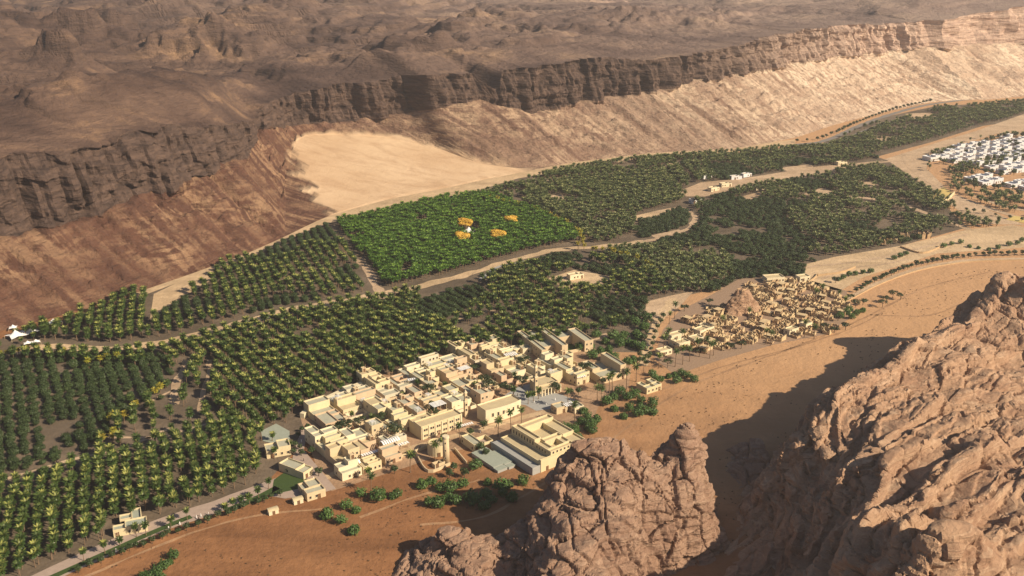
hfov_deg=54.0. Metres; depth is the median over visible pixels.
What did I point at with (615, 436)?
dirt path
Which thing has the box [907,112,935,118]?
sandy clearing
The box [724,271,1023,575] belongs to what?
rocky hill
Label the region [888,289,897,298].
umbrella tree
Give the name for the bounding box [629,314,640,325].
leafy tree
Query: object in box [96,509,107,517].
date palm
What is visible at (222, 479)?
date palm
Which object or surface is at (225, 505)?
date palm
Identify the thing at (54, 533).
date palm
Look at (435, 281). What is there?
sand track
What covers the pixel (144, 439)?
dirt path
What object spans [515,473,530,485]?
bush
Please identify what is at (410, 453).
date palm
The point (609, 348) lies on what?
leafy tree
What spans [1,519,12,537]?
date palm
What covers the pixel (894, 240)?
ruined house
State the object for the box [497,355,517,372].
village house
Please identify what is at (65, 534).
date palm
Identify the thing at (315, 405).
village house
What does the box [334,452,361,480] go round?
village house
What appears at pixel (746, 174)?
farm house
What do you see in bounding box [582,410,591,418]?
bush
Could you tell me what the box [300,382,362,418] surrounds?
boundary wall
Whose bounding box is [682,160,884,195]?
sandy clearing
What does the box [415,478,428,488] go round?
bush
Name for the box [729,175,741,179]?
farm house
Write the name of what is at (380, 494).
bush
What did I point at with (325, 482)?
promenade square
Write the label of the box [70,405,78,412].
orchard tree
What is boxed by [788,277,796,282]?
ruined house
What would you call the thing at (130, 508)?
date palm
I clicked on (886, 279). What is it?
road
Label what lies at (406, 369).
village house
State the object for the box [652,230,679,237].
sandy clearing
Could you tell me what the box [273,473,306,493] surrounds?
lawn
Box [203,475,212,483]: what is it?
date palm
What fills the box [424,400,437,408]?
umbrella tree
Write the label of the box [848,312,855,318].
bush
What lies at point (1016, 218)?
yellow field
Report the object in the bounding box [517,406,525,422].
date palm
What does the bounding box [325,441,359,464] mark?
village house
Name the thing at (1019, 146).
white building
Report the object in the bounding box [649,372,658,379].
bush
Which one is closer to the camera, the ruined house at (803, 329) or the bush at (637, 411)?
the bush at (637, 411)
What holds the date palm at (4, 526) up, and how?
on the farmland at (164, 419)
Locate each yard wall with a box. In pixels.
[402,445,426,456]
[414,450,449,472]
[454,447,466,463]
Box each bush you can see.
[136,570,148,575]
[144,571,153,575]
[150,563,162,573]
[154,571,165,575]
[157,558,168,568]
[165,558,173,565]
[167,547,178,559]
[319,506,333,520]
[333,514,348,523]
[340,498,352,509]
[346,523,359,535]
[351,505,361,513]
[354,487,367,497]
[369,486,386,500]
[388,491,397,500]
[392,488,402,497]
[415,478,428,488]
[423,495,434,506]
[426,475,437,484]
[430,494,446,508]
[435,481,445,491]
[441,491,452,500]
[442,478,458,492]
[450,493,462,505]
[457,477,468,487]
[462,487,480,505]
[468,458,482,469]
[478,499,491,510]
[479,487,491,498]
[483,477,492,485]
[485,493,497,503]
[492,477,510,489]
[498,488,507,497]
[503,479,513,489]
[505,490,518,502]
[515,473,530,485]
[569,422,580,432]
[576,417,586,424]
[579,406,588,414]
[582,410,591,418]
[583,422,594,429]
[585,417,597,425]
[587,424,597,433]
[591,413,601,422]
[600,395,613,404]
[608,392,618,399]
[610,404,618,411]
[614,384,625,394]
[619,412,627,419]
[622,391,633,399]
[624,401,633,410]
[629,387,640,398]
[631,407,644,416]
[636,395,645,402]
[636,402,644,409]
[641,406,650,413]
[647,396,658,406]
[648,369,656,375]
[648,406,657,415]
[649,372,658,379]
[656,376,663,381]
[665,373,671,378]
[672,376,682,383]
[676,368,685,375]
[682,371,690,377]
[689,374,698,382]
[843,307,850,314]
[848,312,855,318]
[853,308,861,315]
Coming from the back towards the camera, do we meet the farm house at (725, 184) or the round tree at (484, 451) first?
the farm house at (725, 184)
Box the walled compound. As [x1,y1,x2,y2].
[517,327,592,357]
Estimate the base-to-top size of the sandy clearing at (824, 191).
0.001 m
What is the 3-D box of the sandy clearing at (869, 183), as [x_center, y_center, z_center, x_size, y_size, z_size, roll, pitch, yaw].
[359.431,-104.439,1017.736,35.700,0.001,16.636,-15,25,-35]
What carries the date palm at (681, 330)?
on the old village ground at (724, 295)
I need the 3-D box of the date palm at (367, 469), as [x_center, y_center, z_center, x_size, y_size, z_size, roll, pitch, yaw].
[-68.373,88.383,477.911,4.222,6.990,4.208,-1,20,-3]
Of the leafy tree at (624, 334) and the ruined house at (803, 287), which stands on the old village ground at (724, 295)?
the ruined house at (803, 287)
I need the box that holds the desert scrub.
[88,267,1023,575]
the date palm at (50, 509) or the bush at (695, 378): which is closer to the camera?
the date palm at (50, 509)
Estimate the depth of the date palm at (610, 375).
561.46 m
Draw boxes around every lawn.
[50,515,191,575]
[223,486,278,509]
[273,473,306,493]
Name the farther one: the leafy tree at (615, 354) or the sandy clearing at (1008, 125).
the sandy clearing at (1008, 125)
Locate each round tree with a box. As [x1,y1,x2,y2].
[74,565,81,572]
[85,558,93,567]
[96,556,104,562]
[108,551,114,557]
[118,547,125,554]
[125,543,132,551]
[139,540,146,545]
[147,535,154,543]
[158,531,165,538]
[163,528,170,534]
[182,521,189,530]
[194,520,201,527]
[203,514,211,523]
[214,510,220,517]
[225,508,231,515]
[231,505,237,512]
[239,502,245,506]
[255,497,261,504]
[261,494,268,502]
[308,446,314,454]
[314,467,322,475]
[390,464,397,473]
[445,468,453,477]
[450,462,457,470]
[460,467,469,477]
[476,441,484,448]
[480,420,487,426]
[482,448,489,453]
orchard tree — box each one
[2,407,10,413]
[3,401,11,407]
[3,418,12,424]
[3,421,14,429]
[4,432,15,439]
[6,442,17,448]
[6,447,18,454]
[6,456,15,463]
[7,448,18,455]
[8,460,21,470]
[15,401,24,407]
[15,410,27,418]
[16,424,27,430]
[20,417,30,423]
[20,439,29,444]
[21,426,30,432]
[21,460,31,468]
[22,448,29,454]
[27,404,37,411]
[28,410,36,415]
[31,416,39,421]
[32,444,42,451]
[33,452,43,459]
[34,434,45,439]
[38,450,47,458]
[38,458,45,464]
[41,407,50,412]
[43,401,54,407]
[46,415,55,422]
[47,417,55,424]
[48,452,60,461]
[49,448,62,456]
[52,394,61,399]
[55,403,63,409]
[58,414,67,419]
[59,408,68,414]
[60,432,71,441]
[64,401,75,409]
[64,440,74,446]
[65,391,74,398]
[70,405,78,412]
[70,414,76,419]
[72,428,84,435]
[74,389,85,395]
[74,420,84,426]
[75,433,87,440]
[77,396,85,403]
[79,444,87,451]
[85,416,95,424]
[85,419,94,426]
[86,431,97,438]
[89,433,96,441]
[93,396,103,402]
[94,407,103,413]
[97,415,105,421]
[98,387,108,395]
[103,395,113,401]
[110,385,120,393]
[116,398,124,404]
[120,404,129,409]
[122,384,131,390]
[132,379,141,385]
[137,386,148,392]
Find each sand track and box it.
[15,240,644,353]
[356,258,386,298]
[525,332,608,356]
[637,298,679,365]
[643,207,697,241]
[806,234,969,267]
[820,258,907,278]
[851,196,970,229]
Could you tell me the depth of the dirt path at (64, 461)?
491.98 m
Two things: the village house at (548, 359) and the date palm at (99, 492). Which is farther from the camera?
the village house at (548, 359)
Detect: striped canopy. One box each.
[361,449,377,455]
[379,436,400,446]
[428,399,446,410]
[456,365,470,370]
[503,352,518,356]
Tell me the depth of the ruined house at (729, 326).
656.05 m
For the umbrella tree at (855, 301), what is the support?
on the ground at (778, 386)
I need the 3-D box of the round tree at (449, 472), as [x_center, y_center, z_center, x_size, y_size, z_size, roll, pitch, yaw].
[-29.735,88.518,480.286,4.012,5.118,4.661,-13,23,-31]
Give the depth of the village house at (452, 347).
617.05 m
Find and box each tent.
[4,329,41,338]
[24,339,40,344]
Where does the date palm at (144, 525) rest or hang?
on the lawn at (131, 541)
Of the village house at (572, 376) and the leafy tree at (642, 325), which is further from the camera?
the leafy tree at (642, 325)
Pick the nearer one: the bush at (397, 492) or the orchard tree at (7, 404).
the bush at (397, 492)
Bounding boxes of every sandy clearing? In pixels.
[136,140,794,297]
[150,264,221,317]
[548,194,563,198]
[549,270,615,289]
[636,210,671,221]
[644,291,692,322]
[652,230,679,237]
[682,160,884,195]
[743,192,763,198]
[782,164,813,171]
[805,188,835,197]
[805,225,1023,290]
[862,181,877,186]
[888,114,1023,224]
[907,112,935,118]
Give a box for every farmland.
[0,147,965,575]
[814,103,1023,156]
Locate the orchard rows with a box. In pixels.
[0,143,941,473]
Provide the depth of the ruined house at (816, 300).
701.55 m
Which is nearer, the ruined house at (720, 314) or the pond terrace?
the pond terrace
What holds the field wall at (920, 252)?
on the sandy clearing at (985, 238)
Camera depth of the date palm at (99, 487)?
461.73 m
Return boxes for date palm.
[0,521,9,541]
[0,529,9,537]
[0,539,6,548]
[0,547,10,566]
[0,566,6,575]
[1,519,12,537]
[3,512,13,519]
[6,505,15,520]
[10,537,20,547]
[12,551,22,569]
[12,559,22,575]
[13,523,24,532]
[13,539,25,549]
[14,516,25,531]
[14,531,26,540]
[14,548,27,566]
[15,511,29,530]
[17,506,27,523]
[18,497,30,506]
[26,549,38,567]
[27,539,40,558]
[29,513,41,524]
[30,530,42,539]
[31,505,44,520]
[31,545,43,564]
[32,523,41,529]
[33,494,43,503]
[34,502,45,510]
[42,506,55,514]
[43,510,56,521]
[44,497,57,506]
[44,542,56,559]
[47,534,58,554]
[48,519,58,530]
[48,524,57,532]
[48,530,59,549]
[50,491,61,508]
[54,497,62,510]
[61,508,72,516]
[61,519,75,529]
[61,532,71,540]
[62,529,73,538]
[62,538,72,553]
[63,486,75,495]
[63,493,71,500]
[64,499,74,516]
[64,503,78,521]
[67,523,75,536]
[75,486,89,495]
[77,504,87,511]
[77,505,87,515]
[78,491,89,500]
[78,498,87,505]
[78,514,90,533]
[78,517,88,527]
[78,546,87,560]
[79,530,87,544]
[80,526,89,540]
[81,512,91,518]
[83,356,90,368]
[90,494,102,508]
[92,502,101,516]
[92,525,100,540]
[93,486,103,492]
[93,490,105,499]
[93,519,105,538]
[94,514,107,535]
[95,354,103,365]
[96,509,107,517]
[98,539,107,552]
[105,480,116,488]
[107,432,114,442]
[108,497,119,506]
[108,506,117,519]
[109,426,116,432]
[109,488,119,495]
[110,491,123,506]
[115,535,123,545]
[120,410,127,422]
[121,476,130,486]
[123,491,135,499]
[124,485,135,494]
[125,496,137,505]
[125,503,136,511]
[129,522,138,536]
[135,483,148,501]
[136,477,148,486]
[137,490,148,509]
[140,488,149,505]
[140,520,148,534]
[150,475,162,484]
[150,481,160,494]
[152,387,157,399]
[152,495,161,513]
[154,487,162,492]
[155,382,164,393]
[156,494,165,509]
[163,484,173,493]
[165,514,175,526]
[166,492,178,506]
[169,494,179,507]
[177,476,189,486]
[180,482,190,489]
[181,507,188,520]
[185,488,194,505]
[191,482,200,491]
[192,467,203,475]
[193,476,202,483]
[194,489,201,501]
[202,464,213,476]
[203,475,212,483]
[205,477,215,493]
[208,486,215,496]
[215,461,227,469]
[216,467,226,476]
[217,476,226,490]
[218,480,227,493]
[221,502,229,509]
[228,464,238,472]
[228,474,236,488]
[229,497,234,505]
[236,494,244,501]
[237,460,248,467]
[238,467,247,484]
[239,458,250,476]
[245,491,253,503]
[250,459,261,473]
[252,454,260,470]
[253,485,260,497]
[264,476,271,488]
[269,431,276,440]
[270,445,276,458]
[364,466,370,479]
[365,471,374,489]
[403,449,415,472]
[430,439,439,449]
[455,422,461,443]
[495,416,503,436]
[506,409,513,430]
[509,385,517,393]
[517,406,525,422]
[524,391,531,403]
[531,390,535,400]
[536,386,541,398]
[569,400,578,424]
[593,383,598,400]
[596,384,605,405]
[605,373,613,393]
[607,370,616,391]
[622,367,630,389]
[631,362,639,381]
[656,352,663,367]
[673,348,680,366]
[679,328,685,341]
[687,345,692,361]
[693,337,700,345]
[708,340,713,358]
[811,323,819,337]
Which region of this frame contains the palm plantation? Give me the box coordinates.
[0,235,676,566]
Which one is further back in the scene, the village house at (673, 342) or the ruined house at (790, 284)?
the ruined house at (790, 284)
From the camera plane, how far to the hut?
459.21 m
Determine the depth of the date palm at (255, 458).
484.63 m
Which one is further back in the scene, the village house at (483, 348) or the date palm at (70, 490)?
the village house at (483, 348)
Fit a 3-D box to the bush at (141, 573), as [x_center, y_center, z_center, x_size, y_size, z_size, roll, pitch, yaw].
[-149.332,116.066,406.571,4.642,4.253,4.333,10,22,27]
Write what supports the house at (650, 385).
on the ground at (778, 386)
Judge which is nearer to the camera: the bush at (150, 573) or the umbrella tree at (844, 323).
the bush at (150, 573)
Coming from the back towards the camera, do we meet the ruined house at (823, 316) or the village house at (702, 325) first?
the ruined house at (823, 316)
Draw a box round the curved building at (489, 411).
[477,394,520,423]
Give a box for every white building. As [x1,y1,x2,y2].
[922,154,939,160]
[937,148,953,153]
[939,153,949,158]
[946,156,961,162]
[949,151,962,156]
[951,143,965,147]
[951,147,963,152]
[962,146,975,150]
[962,155,974,159]
[963,149,976,155]
[963,175,979,180]
[965,141,977,146]
[972,160,983,166]
[974,153,986,159]
[975,172,992,178]
[975,178,993,185]
[976,144,989,149]
[976,148,987,154]
[979,140,989,144]
[983,164,998,170]
[986,176,1003,183]
[987,143,999,148]
[987,146,1001,152]
[987,151,1001,157]
[995,166,1012,174]
[996,138,1010,141]
[996,153,1011,158]
[996,157,1012,163]
[997,142,1010,146]
[998,162,1015,168]
[999,133,1012,138]
[1002,145,1011,150]
[1003,179,1021,187]
[1007,161,1023,165]
[1011,137,1023,140]
[1011,141,1023,145]
[1011,151,1023,156]
[1011,164,1023,172]
[1012,144,1023,149]
[1013,155,1020,161]
[1017,184,1023,190]
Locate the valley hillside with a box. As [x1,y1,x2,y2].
[0,0,1023,330]
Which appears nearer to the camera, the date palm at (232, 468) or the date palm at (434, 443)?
the date palm at (232, 468)
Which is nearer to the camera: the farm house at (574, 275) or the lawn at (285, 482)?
the lawn at (285, 482)
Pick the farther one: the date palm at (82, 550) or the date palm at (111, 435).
the date palm at (111, 435)
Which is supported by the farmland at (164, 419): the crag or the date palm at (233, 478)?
the date palm at (233, 478)
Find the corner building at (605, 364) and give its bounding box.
[582,352,625,383]
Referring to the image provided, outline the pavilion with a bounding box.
[471,447,515,472]
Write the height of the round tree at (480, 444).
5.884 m
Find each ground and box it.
[0,96,1023,575]
[301,349,631,490]
[654,276,853,373]
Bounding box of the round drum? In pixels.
[427,438,442,456]
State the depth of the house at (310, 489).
465.20 m
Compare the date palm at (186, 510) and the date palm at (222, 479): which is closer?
the date palm at (186, 510)
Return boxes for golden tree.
[455,231,470,238]
[457,217,472,225]
[490,229,505,237]
[503,215,517,221]
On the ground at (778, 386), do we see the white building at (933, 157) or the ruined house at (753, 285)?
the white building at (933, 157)
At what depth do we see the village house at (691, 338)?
635.57 m
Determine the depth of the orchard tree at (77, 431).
517.43 m
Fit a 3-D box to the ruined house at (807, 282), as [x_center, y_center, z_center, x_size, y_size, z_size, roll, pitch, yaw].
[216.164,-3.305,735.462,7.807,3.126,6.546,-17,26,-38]
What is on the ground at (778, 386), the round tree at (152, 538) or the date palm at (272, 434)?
the round tree at (152, 538)
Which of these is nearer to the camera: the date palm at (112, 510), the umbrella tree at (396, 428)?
the date palm at (112, 510)
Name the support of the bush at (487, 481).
on the ground at (778, 386)
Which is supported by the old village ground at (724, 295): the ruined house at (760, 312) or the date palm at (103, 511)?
the ruined house at (760, 312)
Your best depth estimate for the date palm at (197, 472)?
471.06 m
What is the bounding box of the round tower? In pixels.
[442,434,449,463]
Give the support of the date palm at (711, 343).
on the old village ground at (724, 295)
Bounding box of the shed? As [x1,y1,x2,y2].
[266,506,278,515]
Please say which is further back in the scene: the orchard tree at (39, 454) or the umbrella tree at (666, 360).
the umbrella tree at (666, 360)
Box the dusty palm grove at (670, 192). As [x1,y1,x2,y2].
[469,98,1023,292]
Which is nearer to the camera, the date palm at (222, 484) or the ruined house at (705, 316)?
the date palm at (222, 484)
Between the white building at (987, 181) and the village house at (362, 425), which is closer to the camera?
the village house at (362, 425)
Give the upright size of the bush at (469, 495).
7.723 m
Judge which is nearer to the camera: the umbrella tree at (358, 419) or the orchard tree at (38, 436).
the orchard tree at (38, 436)
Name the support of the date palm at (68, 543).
on the farmland at (164, 419)
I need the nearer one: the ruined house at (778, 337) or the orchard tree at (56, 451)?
the orchard tree at (56, 451)
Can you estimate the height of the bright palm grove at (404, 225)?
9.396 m
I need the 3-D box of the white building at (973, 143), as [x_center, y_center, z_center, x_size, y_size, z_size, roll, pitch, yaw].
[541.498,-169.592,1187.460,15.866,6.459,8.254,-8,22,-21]
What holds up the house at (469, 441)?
on the ground at (778, 386)
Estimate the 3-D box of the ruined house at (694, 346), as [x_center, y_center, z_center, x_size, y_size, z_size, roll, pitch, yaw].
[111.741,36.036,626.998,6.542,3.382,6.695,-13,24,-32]
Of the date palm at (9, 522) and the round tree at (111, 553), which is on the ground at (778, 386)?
the round tree at (111, 553)
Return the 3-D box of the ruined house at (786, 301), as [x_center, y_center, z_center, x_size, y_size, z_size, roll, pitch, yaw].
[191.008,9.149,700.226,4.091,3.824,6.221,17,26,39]
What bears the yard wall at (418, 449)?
on the village ground at (586, 397)
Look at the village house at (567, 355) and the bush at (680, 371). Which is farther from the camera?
the village house at (567, 355)
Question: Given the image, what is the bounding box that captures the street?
[325,409,551,478]
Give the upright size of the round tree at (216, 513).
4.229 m
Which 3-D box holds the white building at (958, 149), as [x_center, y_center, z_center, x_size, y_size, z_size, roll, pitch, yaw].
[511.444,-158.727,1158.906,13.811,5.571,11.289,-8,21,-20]
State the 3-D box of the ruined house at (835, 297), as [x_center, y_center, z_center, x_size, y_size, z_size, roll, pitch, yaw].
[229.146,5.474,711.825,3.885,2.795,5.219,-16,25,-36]
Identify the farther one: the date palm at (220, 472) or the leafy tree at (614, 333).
the leafy tree at (614, 333)
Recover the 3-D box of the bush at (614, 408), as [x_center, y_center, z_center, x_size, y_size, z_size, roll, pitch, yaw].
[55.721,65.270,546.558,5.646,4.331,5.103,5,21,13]
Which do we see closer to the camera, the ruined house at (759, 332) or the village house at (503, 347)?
the village house at (503, 347)
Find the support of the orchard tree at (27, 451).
on the farmland at (164, 419)
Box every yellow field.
[936,187,952,196]
[1005,216,1023,222]
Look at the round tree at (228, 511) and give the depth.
448.95 m
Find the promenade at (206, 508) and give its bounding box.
[32,478,275,575]
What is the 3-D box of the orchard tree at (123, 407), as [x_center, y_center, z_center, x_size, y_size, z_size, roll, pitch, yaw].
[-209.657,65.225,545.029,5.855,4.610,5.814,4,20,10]
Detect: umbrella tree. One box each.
[325,423,342,428]
[335,419,352,427]
[352,415,367,424]
[372,411,386,420]
[385,421,405,433]
[419,383,435,392]
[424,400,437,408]
[426,406,438,413]
[469,363,480,368]
[476,374,491,380]
[481,379,495,387]
[499,382,512,392]
[513,375,529,387]
[517,355,530,365]
[547,380,559,391]
[577,362,592,368]
[662,358,673,367]
[694,347,705,356]
[725,342,734,346]
[737,340,746,348]
[841,322,849,329]
[851,299,860,307]
[878,299,887,307]
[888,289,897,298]
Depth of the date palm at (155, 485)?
461.70 m
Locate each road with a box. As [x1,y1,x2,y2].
[698,159,921,187]
[797,258,1023,323]
[798,100,962,144]
[885,128,1023,159]
[901,153,1015,216]
[974,196,1023,210]
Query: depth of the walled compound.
625.29 m
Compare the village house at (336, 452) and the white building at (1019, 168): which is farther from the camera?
the white building at (1019, 168)
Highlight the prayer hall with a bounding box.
[530,375,561,395]
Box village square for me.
[502,384,574,410]
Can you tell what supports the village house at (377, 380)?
on the village ground at (586, 397)
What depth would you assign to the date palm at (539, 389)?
558.87 m
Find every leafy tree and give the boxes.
[575,342,583,349]
[585,349,598,358]
[591,329,601,337]
[596,346,603,353]
[601,337,609,344]
[604,344,613,351]
[607,329,619,339]
[608,351,619,359]
[613,335,624,346]
[619,330,629,338]
[622,356,632,364]
[623,337,632,345]
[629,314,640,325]
[630,339,637,348]
[630,355,637,362]
[631,329,639,335]
[634,331,643,339]
[634,341,647,350]
[638,320,650,329]
[641,312,651,321]
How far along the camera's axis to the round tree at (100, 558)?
415.87 m
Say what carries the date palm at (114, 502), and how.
on the farmland at (164, 419)
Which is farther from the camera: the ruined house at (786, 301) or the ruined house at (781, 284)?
the ruined house at (781, 284)
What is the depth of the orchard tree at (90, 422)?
527.84 m
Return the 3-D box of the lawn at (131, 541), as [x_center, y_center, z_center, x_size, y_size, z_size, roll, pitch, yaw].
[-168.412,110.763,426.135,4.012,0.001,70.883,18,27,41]
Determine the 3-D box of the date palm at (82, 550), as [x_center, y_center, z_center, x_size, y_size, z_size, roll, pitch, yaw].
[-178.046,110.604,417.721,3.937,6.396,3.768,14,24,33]
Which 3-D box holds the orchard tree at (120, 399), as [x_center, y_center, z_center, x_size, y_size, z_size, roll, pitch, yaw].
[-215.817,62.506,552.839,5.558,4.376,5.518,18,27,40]
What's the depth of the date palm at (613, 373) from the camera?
564.22 m
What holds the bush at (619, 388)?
on the ground at (778, 386)
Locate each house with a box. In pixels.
[113,507,147,537]
[264,438,290,458]
[279,457,312,479]
[298,477,325,501]
[303,395,334,421]
[304,425,337,449]
[314,408,343,427]
[316,431,347,457]
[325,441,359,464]
[327,391,347,406]
[334,392,361,414]
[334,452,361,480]
[338,415,355,429]
[338,427,368,441]
[342,384,368,392]
[344,408,369,425]
[350,434,378,458]
[353,386,381,407]
[356,366,375,384]
[356,421,364,430]
[358,454,381,473]
[363,396,390,412]
[364,372,389,388]
[364,417,394,442]
[371,401,403,420]
[376,383,399,398]
[378,432,406,446]
[378,442,401,464]
[385,409,415,432]
[387,373,411,387]
[387,395,398,404]
[395,393,418,409]
[396,380,418,392]
[398,362,427,376]
[405,384,426,398]
[406,402,426,414]
[409,368,438,386]
[413,352,438,366]
[415,392,440,407]
[420,374,442,391]
[423,359,445,368]
[433,383,461,405]
[434,363,453,380]
[439,353,457,363]
[440,363,466,383]
[444,393,475,412]
[446,340,467,355]
[450,373,477,390]
[451,355,472,369]
[457,347,475,362]
[460,383,484,396]
[461,364,483,378]
[461,433,492,451]
[466,338,486,351]
[470,354,485,371]
[470,383,498,403]
[475,343,496,356]
[478,378,499,389]
[479,358,503,378]
[482,334,500,345]
[484,348,502,363]
[493,341,512,354]
[494,370,518,385]
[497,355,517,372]
[502,349,526,362]
[507,364,532,382]
[511,344,531,353]
[517,360,532,368]
[526,359,546,376]
[537,350,562,370]
[541,368,562,382]
[551,401,567,414]
[554,361,575,379]
[557,350,577,365]
[566,366,589,385]
[567,272,583,279]
[569,401,583,413]
[636,378,661,393]
[655,346,671,356]
[666,330,683,338]
[669,337,689,346]
[680,315,692,324]
[685,342,696,350]
[688,198,700,203]
[688,334,703,341]
[690,319,701,325]
[693,322,713,334]
[695,316,705,322]
[695,344,707,353]
[700,314,712,320]
[703,337,714,344]
[705,304,717,309]
[707,186,718,191]
[707,316,719,321]
[708,309,717,315]
[709,329,718,337]
[713,307,724,312]
[713,310,723,315]
[713,341,725,350]
[714,319,723,326]
[716,327,723,334]
[718,334,729,341]
[719,182,731,186]
[720,317,730,324]
[726,315,737,320]
[726,322,735,329]
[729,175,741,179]
[730,333,742,341]
[731,328,740,333]
[737,330,748,335]
[740,172,751,177]
[740,335,754,343]
[742,334,757,343]
[744,281,753,286]
[744,320,753,326]
[747,312,757,316]
[749,284,758,289]
[750,321,760,328]
[751,289,760,294]
[751,314,762,321]
[753,294,765,300]
[753,308,762,315]
[753,329,765,338]
[756,324,768,332]
[757,285,765,291]
[757,319,769,323]
[762,273,784,281]
[762,310,773,315]
[762,332,773,339]
[764,286,776,292]
[765,281,775,287]
[765,300,776,306]
[765,339,773,344]
[769,291,781,299]
[769,326,780,333]
[771,324,784,332]
[772,317,781,324]
[772,334,782,341]
[773,303,784,309]
[773,308,782,316]
[775,333,785,340]
[776,281,786,287]
[780,319,790,325]
[781,297,790,305]
[781,312,793,318]
[783,291,794,296]
[783,325,798,335]
[786,282,795,287]
[786,288,796,294]
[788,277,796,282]
[788,296,798,301]
[789,305,799,313]
[789,317,798,323]
[790,332,801,338]
[794,285,805,289]
[794,292,804,297]
[795,273,809,281]
[796,312,807,317]
[799,295,810,301]
[799,320,812,327]
[799,327,807,333]
[801,280,813,286]
[801,315,815,322]
[802,303,811,307]
[804,307,814,316]
[805,329,815,335]
[806,284,818,290]
[810,297,819,302]
[810,302,820,308]
[815,318,823,323]
[816,293,825,299]
[819,306,830,313]
[819,312,831,320]
[820,299,830,304]
[822,326,831,334]
[823,289,832,295]
[825,303,836,308]
[830,323,839,327]
[831,294,839,298]
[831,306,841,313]
[832,298,846,305]
[835,161,846,165]
[886,237,897,242]
[918,231,931,238]
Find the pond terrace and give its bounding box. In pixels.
[261,424,289,442]
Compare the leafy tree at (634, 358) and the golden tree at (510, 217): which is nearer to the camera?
the leafy tree at (634, 358)
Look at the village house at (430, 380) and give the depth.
567.78 m
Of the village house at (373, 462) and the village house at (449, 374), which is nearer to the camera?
the village house at (373, 462)
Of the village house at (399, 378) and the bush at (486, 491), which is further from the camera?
the village house at (399, 378)
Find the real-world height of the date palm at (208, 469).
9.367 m
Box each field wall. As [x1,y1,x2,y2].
[794,259,1023,325]
[818,266,855,275]
[900,243,946,253]
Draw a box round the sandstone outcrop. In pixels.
[392,422,770,575]
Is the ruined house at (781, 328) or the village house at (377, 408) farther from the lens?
the ruined house at (781, 328)
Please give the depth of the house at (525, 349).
619.53 m
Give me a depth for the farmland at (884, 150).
1295.77 m
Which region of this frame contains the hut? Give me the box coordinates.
[291,495,303,504]
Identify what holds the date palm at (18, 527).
on the farmland at (164, 419)
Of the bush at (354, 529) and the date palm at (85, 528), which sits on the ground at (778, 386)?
the bush at (354, 529)
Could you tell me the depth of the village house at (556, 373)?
578.85 m
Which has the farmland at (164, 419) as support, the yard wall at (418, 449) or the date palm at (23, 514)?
the date palm at (23, 514)
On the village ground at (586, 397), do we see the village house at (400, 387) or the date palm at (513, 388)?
the village house at (400, 387)
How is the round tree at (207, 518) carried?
on the ground at (778, 386)
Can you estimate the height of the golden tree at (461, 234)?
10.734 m
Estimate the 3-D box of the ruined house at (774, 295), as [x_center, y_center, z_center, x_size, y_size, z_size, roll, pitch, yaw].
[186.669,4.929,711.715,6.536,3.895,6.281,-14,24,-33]
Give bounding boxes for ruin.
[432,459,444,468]
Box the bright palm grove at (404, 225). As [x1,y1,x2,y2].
[335,189,581,284]
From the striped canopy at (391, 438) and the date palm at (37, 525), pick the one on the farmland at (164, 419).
the date palm at (37, 525)
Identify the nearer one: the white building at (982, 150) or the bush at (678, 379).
the bush at (678, 379)
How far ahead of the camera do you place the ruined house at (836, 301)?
699.66 m
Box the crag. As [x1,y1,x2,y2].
[723,288,760,315]
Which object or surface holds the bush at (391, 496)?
on the ground at (778, 386)
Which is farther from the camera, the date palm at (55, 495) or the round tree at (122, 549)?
the date palm at (55, 495)
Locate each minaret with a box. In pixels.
[463,390,467,417]
[533,364,537,395]
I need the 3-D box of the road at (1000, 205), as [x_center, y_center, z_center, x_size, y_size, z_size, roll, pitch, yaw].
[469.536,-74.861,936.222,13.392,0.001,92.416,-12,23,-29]
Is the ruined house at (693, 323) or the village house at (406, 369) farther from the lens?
the ruined house at (693, 323)
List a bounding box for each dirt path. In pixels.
[4,452,105,480]
[85,508,322,575]
[108,434,179,438]
[112,390,172,424]
[116,427,169,452]
[169,360,188,404]
[197,360,212,411]
[359,479,479,517]
[420,311,884,525]
[661,271,989,389]
[870,302,962,316]
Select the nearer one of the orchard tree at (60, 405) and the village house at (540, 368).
the orchard tree at (60, 405)
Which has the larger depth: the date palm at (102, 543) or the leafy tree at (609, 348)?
the leafy tree at (609, 348)
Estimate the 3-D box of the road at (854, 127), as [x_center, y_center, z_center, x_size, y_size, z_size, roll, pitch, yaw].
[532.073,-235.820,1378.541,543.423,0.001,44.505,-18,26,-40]
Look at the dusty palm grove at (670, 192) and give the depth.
975.03 m
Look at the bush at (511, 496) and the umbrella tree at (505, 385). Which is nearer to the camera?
the bush at (511, 496)
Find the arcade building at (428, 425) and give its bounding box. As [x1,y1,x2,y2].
[408,408,461,439]
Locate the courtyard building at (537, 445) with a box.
[491,414,584,475]
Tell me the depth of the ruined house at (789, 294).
712.15 m
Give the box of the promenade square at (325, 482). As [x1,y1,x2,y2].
[273,430,335,497]
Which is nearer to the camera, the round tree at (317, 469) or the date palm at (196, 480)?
the date palm at (196, 480)
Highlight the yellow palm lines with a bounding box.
[0,195,657,357]
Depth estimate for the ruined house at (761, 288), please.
724.20 m
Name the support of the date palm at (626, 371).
on the ground at (778, 386)
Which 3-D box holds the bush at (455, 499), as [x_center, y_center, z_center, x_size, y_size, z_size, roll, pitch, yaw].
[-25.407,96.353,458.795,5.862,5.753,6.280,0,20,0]
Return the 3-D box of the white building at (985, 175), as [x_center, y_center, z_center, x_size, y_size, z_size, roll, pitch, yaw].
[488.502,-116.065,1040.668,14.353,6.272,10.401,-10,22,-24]

